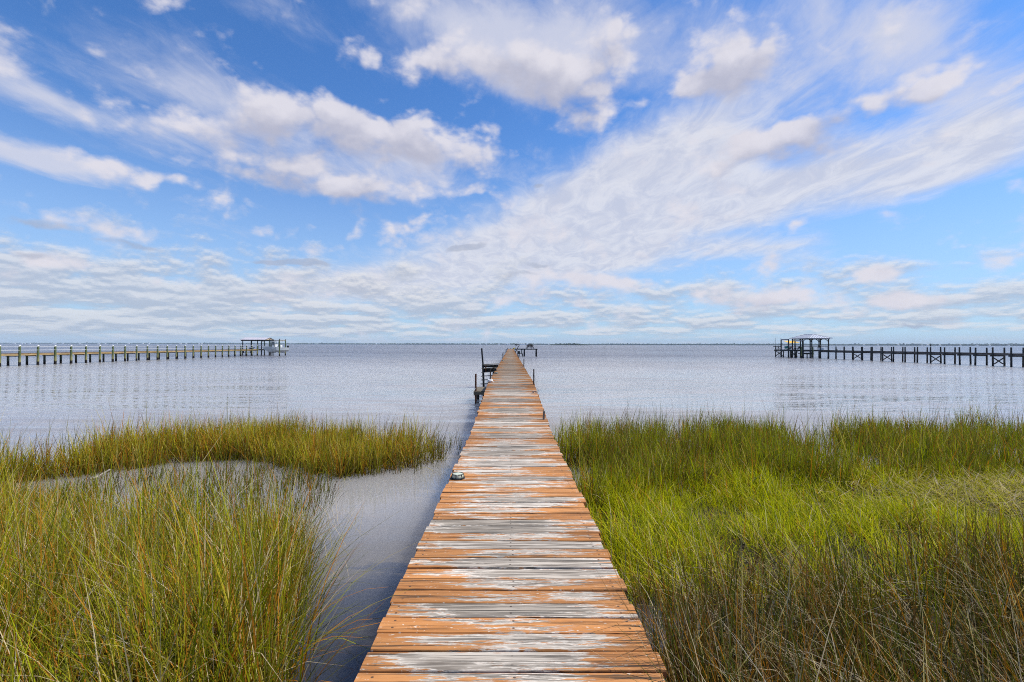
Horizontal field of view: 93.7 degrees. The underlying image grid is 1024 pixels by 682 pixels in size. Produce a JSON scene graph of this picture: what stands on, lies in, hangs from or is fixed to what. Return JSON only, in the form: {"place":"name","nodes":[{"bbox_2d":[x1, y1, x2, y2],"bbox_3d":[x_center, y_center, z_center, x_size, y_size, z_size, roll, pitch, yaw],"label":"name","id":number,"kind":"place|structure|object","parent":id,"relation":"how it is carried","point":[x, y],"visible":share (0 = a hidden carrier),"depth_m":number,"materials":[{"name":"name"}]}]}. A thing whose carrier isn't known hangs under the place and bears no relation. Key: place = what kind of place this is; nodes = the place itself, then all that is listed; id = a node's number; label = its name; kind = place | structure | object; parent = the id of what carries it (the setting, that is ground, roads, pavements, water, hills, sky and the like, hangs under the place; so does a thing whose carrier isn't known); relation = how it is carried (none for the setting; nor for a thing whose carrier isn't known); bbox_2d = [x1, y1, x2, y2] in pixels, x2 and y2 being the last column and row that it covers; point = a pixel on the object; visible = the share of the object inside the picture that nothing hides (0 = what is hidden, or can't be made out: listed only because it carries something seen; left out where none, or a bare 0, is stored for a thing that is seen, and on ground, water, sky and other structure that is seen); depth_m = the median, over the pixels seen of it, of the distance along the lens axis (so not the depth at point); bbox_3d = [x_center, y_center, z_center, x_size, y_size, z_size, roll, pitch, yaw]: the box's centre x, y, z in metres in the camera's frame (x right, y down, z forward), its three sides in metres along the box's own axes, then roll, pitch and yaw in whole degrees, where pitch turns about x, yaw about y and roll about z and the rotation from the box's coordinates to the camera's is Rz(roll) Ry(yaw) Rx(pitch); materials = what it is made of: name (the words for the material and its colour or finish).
{"place":"outdoors","nodes":[
{"label":"outdoors","id":0,"kind":"place"},
{"bbox_2d":[0,344,1023,681],"bbox_3d":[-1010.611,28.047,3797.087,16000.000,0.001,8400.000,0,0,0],"label":"water","id":1,"kind":"structure","parent":0,"point":[384,384],"depth_m":16.48,"materials":[{"name":"grey liquid"}]},
{"bbox_2d":[0,345,257,366],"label":"pier","id":2,"kind":"structure","parent":1,"relation":"in","point":[19,354],"depth_m":48.06,"materials":[{"name":"wood"}]},
{"bbox_2d":[11,429,456,532],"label":"sparse reeds","id":3,"kind":"object","parent":1,"relation":"in","point":[299,474],"visible":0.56,"depth_m":5.91,"materials":[{"name":"green plant"}]},
{"bbox_2d":[240,337,273,354],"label":"pier shelter","id":4,"kind":"object","parent":1,"relation":"in","point":[262,339],"visible":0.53,"depth_m":76.17,"materials":[{"name":"metal"}]},
{"bbox_2d":[268,339,285,355],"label":"boat lift","id":5,"kind":"object","parent":1,"relation":"in","point":[270,345],"visible":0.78,"depth_m":76.43,"materials":[{"name":"black metal"}]},
{"bbox_2d":[262,341,288,351],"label":"motorboat","id":6,"kind":"object","parent":5,"relation":"on","point":[274,347],"visible":0.97,"depth_m":74.90,"materials":[{"name":"white plastic"}]},
{"bbox_2d":[388,417,463,474],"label":"sparse reeds","id":7,"kind":"object","parent":1,"relation":"in","point":[435,459],"visible":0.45,"depth_m":7.41,"materials":[{"name":"green plant"}]},
{"bbox_2d":[474,374,485,403],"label":"side platform","id":8,"kind":"structure","parent":1,"relation":"in","point":[478,391],"depth_m":14.62,"materials":[{"name":"grey wood"}]},
{"bbox_2d":[354,348,666,681],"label":"pier","id":9,"kind":"structure","parent":1,"relation":"in","point":[502,579],"depth_m":2.89,"materials":[{"name":"orange paint"}]},
{"bbox_2d":[450,472,464,479],"bbox_3d":[-0.582,1.444,5.148,0.156,0.052,0.156,0,0,0],"label":"dock light","id":10,"kind":"object","parent":9,"relation":"on","point":[457,476],"visible":1,"depth_m":5.11,"materials":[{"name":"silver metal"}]},
{"bbox_2d":[481,348,498,386],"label":"boarding steps","id":11,"kind":"structure","parent":9,"relation":"attached to","point":[493,368],"depth_m":20.26,"materials":[{"name":"grey wood"}]},
{"bbox_2d":[515,349,537,355],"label":"bench platform","id":12,"kind":"structure","parent":1,"relation":"in","point":[528,349],"depth_m":73.55,"materials":[{"name":"wood"}]},
{"bbox_2d":[552,343,585,344],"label":"wooded islet","id":13,"kind":"object","parent":1,"relation":"in","point":[568,344],"visible":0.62,"depth_m":1488.36,"materials":[{"name":"green plant"}]},
{"bbox_2d":[780,339,788,356],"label":"lift gantry","id":14,"kind":"object","parent":1,"relation":"in","point":[781,346],"visible":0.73,"depth_m":72.99,"materials":[{"name":"black metal"}]},
{"bbox_2d":[794,340,803,357],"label":"lift gantry","id":15,"kind":"object","parent":1,"relation":"in","point":[802,347],"visible":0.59,"depth_m":68.86,"materials":[{"name":"black metal"}]},
{"bbox_2d":[798,347,813,357],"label":"lift cradle","id":16,"kind":"object","parent":1,"relation":"in","point":[801,351],"visible":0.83,"depth_m":66.58,"materials":[{"name":"grey wood"}]},
{"bbox_2d":[789,334,830,357],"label":"pavilion","id":17,"kind":"structure","parent":1,"relation":"in","point":[811,337],"depth_m":68.64,"materials":[{"name":"metal"}]},
{"bbox_2d":[774,346,1023,366],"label":"pier","id":18,"kind":"structure","parent":1,"relation":"in","point":[903,352],"depth_m":49.31,"materials":[{"name":"grey wood"}]},
{"bbox_2d":[0,0,1023,344],"label":"sky","id":19,"kind":"structure","parent":0,"point":[172,171],"materials":[{"name":"blue"}]},
{"bbox_2d":[0,342,1023,345],"bbox_3d":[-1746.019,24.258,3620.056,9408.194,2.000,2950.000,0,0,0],"label":"shore","id":20,"kind":"structure","parent":0,"point":[404,344],"depth_m":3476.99,"materials":[{"name":"green plant"}]},
{"bbox_2d":[6,477,1023,681],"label":"marsh ground","id":21,"kind":"structure","parent":0,"point":[844,538],"depth_m":4.02,"materials":[{"name":"green plant"}]},
{"bbox_2d":[0,463,367,681],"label":"bent rushes","id":22,"kind":"object","parent":21,"relation":"on","point":[151,577],"visible":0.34,"depth_m":2.78,"materials":[{"name":"green plant"}]},
{"bbox_2d":[0,401,412,681],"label":"needlerush","id":23,"kind":"object","parent":21,"relation":"on","point":[239,629],"visible":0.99,"depth_m":2.50,"materials":[{"name":"green plant"}]},
{"bbox_2d":[0,394,443,481],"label":"seed stalks","id":24,"kind":"object","parent":21,"relation":"on","point":[322,431],"visible":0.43,"depth_m":7.26,"materials":[{"name":"plant"}]},
{"bbox_2d":[0,404,455,482],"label":"cordgrass","id":25,"kind":"object","parent":21,"relation":"on","point":[232,437],"visible":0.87,"depth_m":7.25,"materials":[{"name":"green plant"}]},
{"bbox_2d":[547,398,1023,514],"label":"cordgrass","id":26,"kind":"object","parent":21,"relation":"on","point":[775,453],"visible":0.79,"depth_m":6.94,"materials":[{"name":"green plant"}]},
{"bbox_2d":[551,391,1023,501],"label":"seed stalks","id":27,"kind":"object","parent":21,"relation":"on","point":[807,433],"visible":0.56,"depth_m":7.29,"materials":[{"name":"plant"}]},
{"bbox_2d":[576,448,1023,618],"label":"cordgrass","id":28,"kind":"object","parent":21,"relation":"on","point":[733,493],"visible":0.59,"depth_m":4.42,"materials":[{"name":"green plant"}]},
{"bbox_2d":[579,471,1023,681],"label":"needlerush","id":29,"kind":"object","parent":21,"relation":"on","point":[702,668],"visible":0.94,"depth_m":2.57,"materials":[{"name":"green plant"}]},
{"bbox_2d":[612,529,1023,681],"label":"bent rushes","id":30,"kind":"object","parent":21,"relation":"on","point":[840,615],"visible":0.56,"depth_m":2.61,"materials":[{"name":"plant"}]},
{"bbox_2d":[679,452,1023,549],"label":"flattened grass","id":31,"kind":"structure","parent":21,"relation":"on","point":[984,492],"depth_m":5.42,"materials":[{"name":"green plant"}]}
]}

